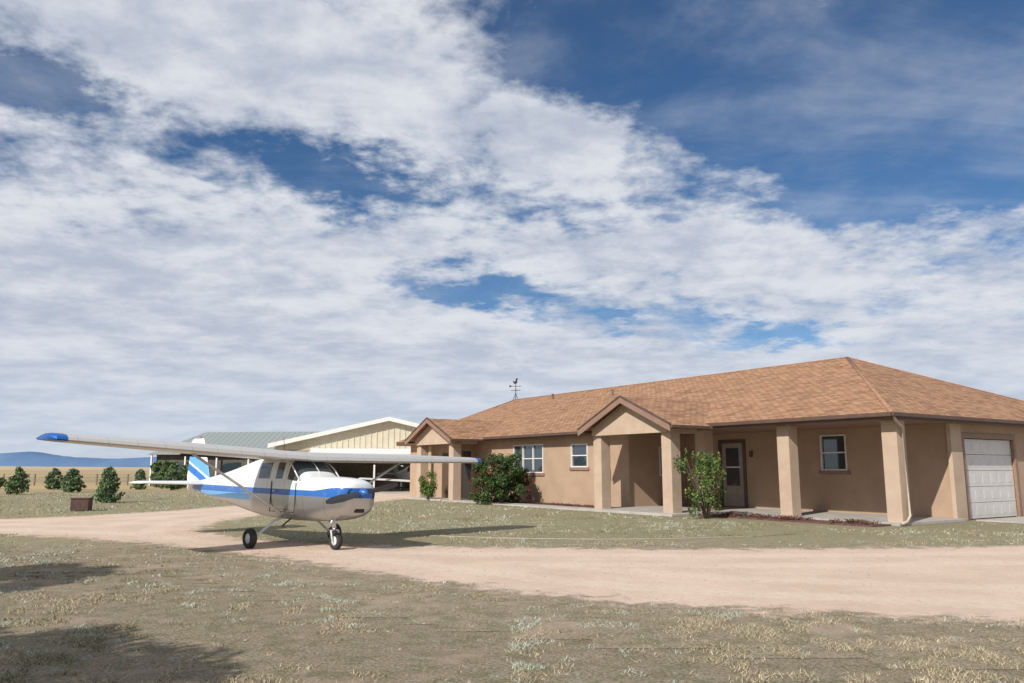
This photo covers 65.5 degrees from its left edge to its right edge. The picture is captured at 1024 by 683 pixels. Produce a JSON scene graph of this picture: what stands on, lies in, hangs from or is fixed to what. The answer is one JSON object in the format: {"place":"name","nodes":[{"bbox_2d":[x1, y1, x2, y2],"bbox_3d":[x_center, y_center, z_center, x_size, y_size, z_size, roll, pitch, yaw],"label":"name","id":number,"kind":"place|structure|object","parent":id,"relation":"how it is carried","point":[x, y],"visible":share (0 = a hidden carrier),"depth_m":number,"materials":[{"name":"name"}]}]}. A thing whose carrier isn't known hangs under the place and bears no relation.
{"place":"outdoors","nodes":[
{"label":"outdoors","id":0,"kind":"place"},
{"bbox_2d":[0,466,149,469],"bbox_3d":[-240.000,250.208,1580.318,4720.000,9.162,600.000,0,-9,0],"label":"distant field","id":1,"kind":"structure","parent":0,"point":[63,468],"depth_m":1388.40,"materials":[{"name":"plant"}]},
{"bbox_2d":[0,451,156,466],"bbox_3d":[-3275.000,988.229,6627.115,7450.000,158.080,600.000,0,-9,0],"label":"mountain range","id":2,"kind":"structure","parent":0,"point":[37,459],"depth_m":6472.60,"materials":[{"name":"blue"}]},
{"bbox_2d":[415,425,454,445],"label":"portico pediment","id":3,"kind":"structure","parent":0,"point":[429,435],"depth_m":44.98,"materials":[{"name":"beige paint"}]},
{"bbox_2d":[407,438,482,443],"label":"portico gutter","id":4,"kind":"object","parent":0,"point":[409,442],"visible":0.71,"depth_m":42.82,"materials":[{"name":"brown metal"}]},
{"bbox_2d":[428,441,477,445],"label":"portico beams","id":5,"kind":"structure","parent":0,"point":[469,442],"depth_m":43.65,"materials":[{"name":"beige paint"}]},
{"bbox_2d":[0,493,1023,668],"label":"dirt driveway","id":6,"kind":"structure","parent":0,"point":[794,581],"depth_m":12.50,"materials":[{"name":"beige soil"}]},
{"bbox_2d":[36,433,481,549],"bbox_3d":[-5.002,3.466,19.075,9.183,2.589,8.926,2,-9,-10],"label":"light airplane","id":7,"kind":"object","parent":6,"relation":"on","point":[292,485],"visible":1,"depth_m":17.41,"materials":[{"name":"paint"}]},
{"bbox_2d":[4,527,1021,682],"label":"gravel stones","id":8,"kind":"object","parent":6,"relation":"on","point":[570,574],"visible":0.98,"depth_m":14.15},
{"bbox_2d":[0,470,1023,682],"bbox_3d":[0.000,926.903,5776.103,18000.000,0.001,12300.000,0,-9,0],"label":"ground","id":9,"kind":"structure","parent":0,"point":[423,646],"depth_m":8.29,"materials":[{"name":"green plant"}]},
{"bbox_2d":[0,477,6,487],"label":"juniper tree","id":10,"kind":"object","parent":9,"relation":"on","point":[2,480],"visible":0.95,"depth_m":71.00,"materials":[{"name":"green plant"}]},
{"bbox_2d":[4,466,30,493],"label":"juniper tree","id":11,"kind":"object","parent":9,"relation":"on","point":[19,477],"visible":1,"depth_m":53.92,"materials":[{"name":"green plant"}]},
{"bbox_2d":[44,468,63,489],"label":"juniper tree","id":12,"kind":"object","parent":9,"relation":"on","point":[52,480],"visible":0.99,"depth_m":66.73,"materials":[{"name":"green plant"}]},
{"bbox_2d":[3,474,128,485],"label":"wire fence","id":13,"kind":"object","parent":9,"relation":"on","point":[65,474],"visible":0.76,"depth_m":83.42,"materials":[{"name":"brown wood"}]},
{"bbox_2d":[59,468,86,491],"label":"juniper tree","id":14,"kind":"object","parent":9,"relation":"on","point":[72,477],"visible":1,"depth_m":58.88,"materials":[{"name":"green plant"}]},
{"bbox_2d":[70,498,92,510],"bbox_3d":[-17.700,6.699,32.753,0.740,0.530,0.560,1,-9,-8],"label":"rusty fire box","id":15,"kind":"object","parent":9,"relation":"on","point":[81,504],"visible":0.99,"depth_m":32.52,"materials":[{"name":"brown metal"}]},
{"bbox_2d":[91,465,124,502],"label":"juniper tree","id":16,"kind":"object","parent":9,"relation":"on","point":[106,490],"visible":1,"depth_m":40.63,"materials":[{"name":"green plant"}]},
{"bbox_2d":[130,469,147,489],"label":"juniper tree","id":17,"kind":"object","parent":9,"relation":"on","point":[139,475],"visible":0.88,"depth_m":66.80,"materials":[{"name":"green plant"}]},
{"bbox_2d":[150,468,166,486],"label":"juniper tree","id":18,"kind":"object","parent":9,"relation":"on","point":[159,475],"visible":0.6,"depth_m":74.43,"materials":[{"name":"green plant"}]},
{"bbox_2d":[150,460,179,479],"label":"shade tree","id":19,"kind":"object","parent":9,"relation":"on","point":[156,467],"visible":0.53,"depth_m":78.28,"materials":[{"name":"green plant"}]},
{"bbox_2d":[158,464,183,489],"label":"juniper tree","id":20,"kind":"object","parent":9,"relation":"on","point":[172,472],"visible":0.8,"depth_m":64.85,"materials":[{"name":"green plant"}]},
{"bbox_2d":[170,470,186,487],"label":"juniper tree","id":21,"kind":"object","parent":9,"relation":"on","point":[184,477],"visible":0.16,"depth_m":70.88,"materials":[{"name":"green plant"}]},
{"bbox_2d":[180,462,209,479],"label":"shade tree","id":22,"kind":"object","parent":9,"relation":"on","point":[184,468],"visible":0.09,"depth_m":78.51,"materials":[{"name":"green plant"}]},
{"bbox_2d":[147,431,321,485],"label":"grey roof hangar","id":23,"kind":"structure","parent":9,"relation":"on","point":[261,440],"depth_m":85.13,"materials":[{"name":"grey metal"}]},
{"bbox_2d":[178,462,240,472],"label":"windows","id":24,"kind":"structure","parent":23,"relation":"in","point":[227,466],"depth_m":82.96,"materials":[{"name":"clear glass"}]},
{"bbox_2d":[268,417,418,493],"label":"aircraft hangar","id":25,"kind":"structure","parent":9,"relation":"on","point":[382,435],"depth_m":59.38,"materials":[{"name":"beige metal"}]},
{"bbox_2d":[309,450,410,454],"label":"folded door","id":26,"kind":"structure","parent":25,"relation":"in","point":[401,452],"depth_m":58.44,"materials":[{"name":"white metal"}]},
{"bbox_2d":[358,463,409,490],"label":"parked airplane","id":27,"kind":"object","parent":25,"relation":"on","point":[403,475],"visible":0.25,"depth_m":61.02,"materials":[{"name":"white metal"}]},
{"bbox_2d":[417,470,437,498],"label":"green shrub","id":28,"kind":"object","parent":9,"relation":"on","point":[426,488],"visible":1,"depth_m":43.72,"materials":[{"name":"green plant"}]},
{"bbox_2d":[405,497,470,500],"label":"entry slab","id":29,"kind":"structure","parent":9,"relation":"on","point":[432,498],"depth_m":43.85,"materials":[{"name":"concrete"}]},
{"bbox_2d":[431,444,448,496],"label":"bay front","id":30,"kind":"object","parent":29,"relation":"on","point":[438,450],"visible":0.21,"depth_m":46.09,"materials":[{"name":"beige paint"}]},
{"bbox_2d":[442,453,448,497],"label":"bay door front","id":31,"kind":"structure","parent":30,"relation":"attached to","point":[445,474],"depth_m":45.30,"materials":[{"name":"beige paint"}]},
{"bbox_2d":[461,444,476,493],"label":"entry bay","id":32,"kind":"object","parent":29,"relation":"on","point":[472,448],"visible":0.16,"depth_m":44.78,"materials":[{"name":"beige paint"}]},
{"bbox_2d":[461,451,470,497],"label":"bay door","id":33,"kind":"structure","parent":32,"relation":"attached to","point":[465,480],"depth_m":44.51,"materials":[{"name":"glass"}]},
{"bbox_2d":[469,452,532,503],"bbox_3d":[-0.554,6.747,39.329,3.196,2.530,3.307,0,-9,0],"label":"flowering bush","id":34,"kind":"object","parent":9,"relation":"on","point":[504,480],"visible":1,"depth_m":38.59,"materials":[{"name":"green plant"}]},
{"bbox_2d":[442,500,586,510],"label":"walkway","id":35,"kind":"structure","parent":9,"relation":"on","point":[531,505],"depth_m":37.33,"materials":[{"name":"concrete"}]},
{"bbox_2d":[410,434,632,506],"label":"front wall","id":36,"kind":"structure","parent":9,"relation":"on","point":[560,482],"depth_m":38.14,"materials":[{"name":"beige paint"}]},
{"bbox_2d":[410,419,510,441],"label":"portico shingles","id":37,"kind":"object","parent":36,"relation":"on","point":[464,429],"visible":0.6,"depth_m":44.66,"materials":[{"name":"brown"}]},
{"bbox_2d":[404,418,425,440],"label":"portico drip","id":38,"kind":"object","parent":37,"relation":"attached to","point":[415,429],"visible":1,"depth_m":45.44},
{"bbox_2d":[405,419,426,445],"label":"portico rake","id":39,"kind":"object","parent":37,"relation":"attached to","point":[418,429],"visible":1,"depth_m":45.48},
{"bbox_2d":[426,417,450,437],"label":"portico drip","id":40,"kind":"object","parent":37,"relation":"attached to","point":[439,428],"visible":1,"depth_m":43.37},
{"bbox_2d":[427,420,450,442],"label":"portico rake","id":41,"kind":"object","parent":37,"relation":"attached to","point":[442,434],"visible":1,"depth_m":43.21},
{"bbox_2d":[513,444,542,472],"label":"frame","id":42,"kind":"object","parent":36,"relation":"attached to","point":[532,445],"visible":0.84,"depth_m":40.53,"materials":[{"name":"white plastic"}]},
{"bbox_2d":[515,445,541,471],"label":"glass","id":43,"kind":"object","parent":42,"relation":"attached to","point":[537,454],"visible":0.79,"depth_m":40.74,"materials":[{"name":"grey"}]},
{"bbox_2d":[528,473,544,475],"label":"sill","id":44,"kind":"structure","parent":36,"relation":"attached to","point":[536,474],"depth_m":40.00,"materials":[{"name":"brown paint"}]},
{"bbox_2d":[569,467,588,469],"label":"sill","id":45,"kind":"structure","parent":36,"relation":"attached to","point":[578,468],"depth_m":37.25,"materials":[{"name":"brown paint"}]},
{"bbox_2d":[571,443,587,466],"bbox_3d":[3.191,5.355,37.416,0.120,1.100,1.250,6,-11,-33],"label":"frame","id":46,"kind":"object","parent":36,"relation":"attached to","point":[586,444],"visible":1,"depth_m":37.53,"materials":[{"name":"white plastic"}]},
{"bbox_2d":[573,445,586,465],"bbox_3d":[3.215,5.358,37.433,0.010,0.980,1.130,6,-11,-33],"label":"glass","id":47,"kind":"object","parent":46,"relation":"attached to","point":[579,450],"visible":1,"depth_m":37.45,"materials":[{"name":"grey"}]},
{"bbox_2d":[494,501,591,507],"bbox_3d":[1.141,7.914,38.816,1.340,0.050,11.500,6,-11,-33],"label":"rock bed","id":48,"kind":"object","parent":9,"relation":"on","point":[550,503],"visible":0.21,"depth_m":37.56,"materials":[{"name":"brown gravel"}]},
{"bbox_2d":[383,533,795,539],"bbox_3d":[2.051,4.949,20.221,10.911,0.017,1.719,0,-9,0],"label":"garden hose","id":49,"kind":"object","parent":9,"relation":"on","point":[592,539],"visible":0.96,"depth_m":19.82,"materials":[{"name":"rubber"}]},
{"bbox_2d":[580,507,714,516],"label":"entry slab","id":50,"kind":"structure","parent":9,"relation":"on","point":[640,511],"depth_m":30.67,"materials":[{"name":"concrete"}]},
{"bbox_2d":[632,434,687,506],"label":"entry return wall","id":51,"kind":"structure","parent":9,"relation":"on","point":[647,485],"depth_m":35.12,"materials":[{"name":"beige paint"}]},
{"bbox_2d":[659,446,661,475],"bbox_3d":[6.799,5.367,35.723,0.600,1.300,0.140,6,-11,-33],"label":"frame","id":52,"kind":"object","parent":51,"relation":"on","point":[660,460],"visible":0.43,"depth_m":35.52,"materials":[{"name":"white plastic"}]},
{"bbox_2d":[416,420,911,522],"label":"columns","id":53,"kind":"structure","parent":9,"relation":"on","point":[894,474],"depth_m":29.31,"materials":[{"name":"paint"}]},
{"bbox_2d":[673,448,726,518],"bbox_3d":[6.703,4.952,28.008,1.747,2.493,1.860,7,-11,-36],"label":"rose bush","id":54,"kind":"object","parent":9,"relation":"on","point":[714,465],"visible":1,"depth_m":27.69,"materials":[{"name":"green plant"}]},
{"bbox_2d":[525,501,880,524],"bbox_3d":[5.867,6.662,31.526,1.140,0.196,18.628,6,-11,-33],"label":"groundcover plant","id":55,"kind":"object","parent":9,"relation":"on","point":[850,520],"visible":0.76,"depth_m":26.92,"materials":[{"name":"red plant"}]},
{"bbox_2d":[699,514,890,526],"bbox_3d":[9.153,5.964,26.645,0.950,0.050,6.900,6,-11,-33],"label":"front rock bed","id":56,"kind":"object","parent":9,"relation":"on","point":[817,522],"visible":0.57,"depth_m":25.62,"materials":[{"name":"brown gravel"}]},
{"bbox_2d":[632,505,965,525],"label":"patio slab","id":57,"kind":"structure","parent":9,"relation":"on","point":[880,518],"depth_m":27.80,"materials":[{"name":"grey concrete"}]},
{"bbox_2d":[685,423,952,517],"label":"patio wall","id":58,"kind":"structure","parent":9,"relation":"on","point":[860,488],"depth_m":29.53,"materials":[{"name":"beige paint"}]},
{"bbox_2d":[718,439,747,507],"bbox_3d":[9.510,5.654,34.193,0.163,2.850,1.490,6,-11,-33],"label":"frame","id":59,"kind":"object","parent":58,"relation":"attached to","point":[721,442],"visible":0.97,"depth_m":33.79,"materials":[{"name":"brown wood"}]},
{"bbox_2d":[722,443,744,506],"bbox_3d":[9.519,5.719,34.189,0.061,2.680,1.170,6,-11,-33],"label":"storm door","id":60,"kind":"structure","parent":59,"relation":"attached to","point":[734,496],"depth_m":34.10,"materials":[{"name":"white metal"}]},
{"bbox_2d":[726,448,740,485],"bbox_3d":[9.519,5.383,34.243,0.012,1.600,0.770,6,-11,-33],"label":"glass","id":61,"kind":"object","parent":60,"relation":"attached to","point":[733,459],"visible":1,"depth_m":34.24,"materials":[{"name":"grey"}]},
{"bbox_2d":[819,434,847,470],"bbox_3d":[12.239,4.222,30.276,0.120,1.360,1.110,6,-11,-33],"label":"frame","id":62,"kind":"object","parent":58,"relation":"attached to","point":[821,454],"visible":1,"depth_m":30.29,"materials":[{"name":"white plastic"}]},
{"bbox_2d":[822,436,845,468],"bbox_3d":[12.264,4.224,30.293,0.010,1.240,0.990,6,-11,-33],"label":"glass","id":63,"kind":"object","parent":62,"relation":"attached to","point":[833,444],"visible":1,"depth_m":30.31,"materials":[{"name":"grey"}]},
{"bbox_2d":[819,471,849,474],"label":"sill","id":64,"kind":"structure","parent":58,"relation":"attached to","point":[836,472],"depth_m":30.05,"materials":[{"name":"brown paint"}]},
{"bbox_2d":[945,423,968,520],"bbox_3d":[14.888,4.361,26.645,0.700,3.217,0.140,6,-11,-33],"label":"corner pilaster","id":65,"kind":"object","parent":9,"relation":"on","point":[956,471],"visible":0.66,"depth_m":26.55,"materials":[{"name":"paint"}]},
{"bbox_2d":[960,424,1023,516],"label":"garage wall","id":66,"kind":"structure","parent":9,"relation":"on","point":[1018,433],"depth_m":29.06,"materials":[{"name":"beige paint"}]},
{"bbox_2d":[964,439,1016,518],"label":"panels","id":67,"kind":"object","parent":66,"relation":"attached to","point":[997,486],"visible":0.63,"depth_m":28.10,"materials":[{"name":"white metal"}]},
{"bbox_2d":[961,433,1022,519],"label":"trim","id":68,"kind":"structure","parent":66,"relation":"attached to","point":[990,436],"depth_m":28.57,"materials":[{"name":"wood"}]},
{"bbox_2d":[983,439,1008,501],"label":"back wall","id":69,"kind":"structure","parent":9,"relation":"on","point":[994,470],"depth_m":37.83,"materials":[{"name":"beige paint"}]},
{"bbox_2d":[406,419,1023,445],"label":"soffit","id":70,"kind":"structure","parent":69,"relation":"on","point":[848,424],"depth_m":28.80,"materials":[{"name":"brown wood"}]},
{"bbox_2d":[586,397,734,430],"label":"portico shingles","id":71,"kind":"object","parent":70,"relation":"on","point":[674,412],"visible":0.5,"depth_m":31.36,"materials":[{"name":"brown"}]},
{"bbox_2d":[577,396,618,429],"bbox_3d":[3.499,2.917,32.313,0.100,1.260,2.690,6,-11,-33],"label":"portico drip","id":72,"kind":"object","parent":71,"relation":"on","point":[598,412],"visible":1,"depth_m":32.23},
{"bbox_2d":[578,397,619,435],"bbox_3d":[3.507,3.064,32.283,0.047,1.440,2.670,6,-11,-33],"label":"portico rake","id":73,"kind":"object","parent":71,"relation":"attached to","point":[599,416],"visible":1,"depth_m":32.21,"materials":[{"name":"brown wood"}]},
{"bbox_2d":[619,395,670,423],"bbox_3d":[4.995,2.564,30.106,0.100,1.260,2.690,6,-11,-33],"label":"portico drip","id":74,"kind":"object","parent":71,"relation":"on","point":[642,408],"visible":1,"depth_m":30.06},
{"bbox_2d":[620,398,670,430],"bbox_3d":[4.992,2.713,30.092,0.048,1.440,2.670,6,-11,-33],"label":"portico rake","id":75,"kind":"object","parent":71,"relation":"attached to","point":[654,419],"visible":1,"depth_m":29.97,"materials":[{"name":"brown wood"}]},
{"bbox_2d":[396,416,1023,445],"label":"fascia","id":76,"kind":"structure","parent":70,"relation":"on","point":[842,420],"depth_m":27.25,"materials":[{"name":"brown wood"}]},
{"bbox_2d":[397,358,1023,442],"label":"roof shingles","id":77,"kind":"object","parent":76,"relation":"on","point":[828,387],"visible":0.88,"depth_m":33.29,"materials":[{"name":"brown tile"}]},
{"bbox_2d":[396,400,513,442],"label":"ridge cap","id":78,"kind":"object","parent":77,"relation":"on","point":[473,414],"visible":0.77,"depth_m":55.79,"materials":[{"name":"brown"}]},
{"bbox_2d":[509,378,518,399],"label":"weathervane","id":79,"kind":"object","parent":77,"relation":"on","point":[515,382],"visible":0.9,"depth_m":57.42,"materials":[{"name":"black metal"}]},
{"bbox_2d":[514,357,845,399],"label":"ridge cap","id":80,"kind":"object","parent":77,"relation":"on","point":[693,376],"visible":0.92,"depth_m":42.71,"materials":[{"name":"brown tile"}]},
{"bbox_2d":[846,357,893,411],"bbox_3d":[13.247,1.423,29.873,0.160,3.269,11.576,-3,-10,17],"label":"ridge cap","id":81,"kind":"object","parent":77,"relation":"on","point":[875,392],"visible":1,"depth_m":28.22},
{"bbox_2d":[849,357,1023,401],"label":"ridge cap","id":82,"kind":"object","parent":77,"relation":"on","point":[936,379],"visible":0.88,"depth_m":35.02,"materials":[{"name":"brown"}]},
{"bbox_2d":[892,416,910,524],"bbox_3d":[11.816,3.890,24.182,0.787,3.293,0.152,9,-12,-43],"label":"downspout","id":83,"kind":"object","parent":76,"relation":"attached to","point":[904,448],"visible":1,"depth_m":24.31,"materials":[{"name":"beige metal"}]},
{"bbox_2d":[483,412,1023,439],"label":"gutter","id":84,"kind":"object","parent":70,"relation":"on","point":[896,414],"visible":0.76,"depth_m":26.79,"materials":[{"name":"brown metal"}]},
{"bbox_2d":[976,517,1023,523],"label":"garage apron","id":85,"kind":"object","parent":9,"relation":"on","point":[1019,520],"visible":1,"depth_m":25.97,"materials":[{"name":"concrete"}]},
{"bbox_2d":[0,0,1023,458],"label":"sky","id":86,"kind":"structure","parent":0,"point":[216,215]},
{"bbox_2d":[592,404,668,435],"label":"portico pediment","id":87,"kind":"structure","parent":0,"point":[621,419],"depth_m":31.58,"materials":[{"name":"beige paint"}]},
{"bbox_2d":[583,424,709,433],"bbox_3d":[5.090,3.511,31.658,1.970,0.120,5.500,6,-11,-33],"label":"portico gutter","id":88,"kind":"object","parent":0,"point":[678,426],"visible":0.71,"depth_m":29.46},
{"bbox_2d":[609,428,696,436],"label":"portico beams","id":89,"kind":"structure","parent":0,"point":[686,430],"depth_m":30.49,"materials":[{"name":"beige paint"}]}
]}

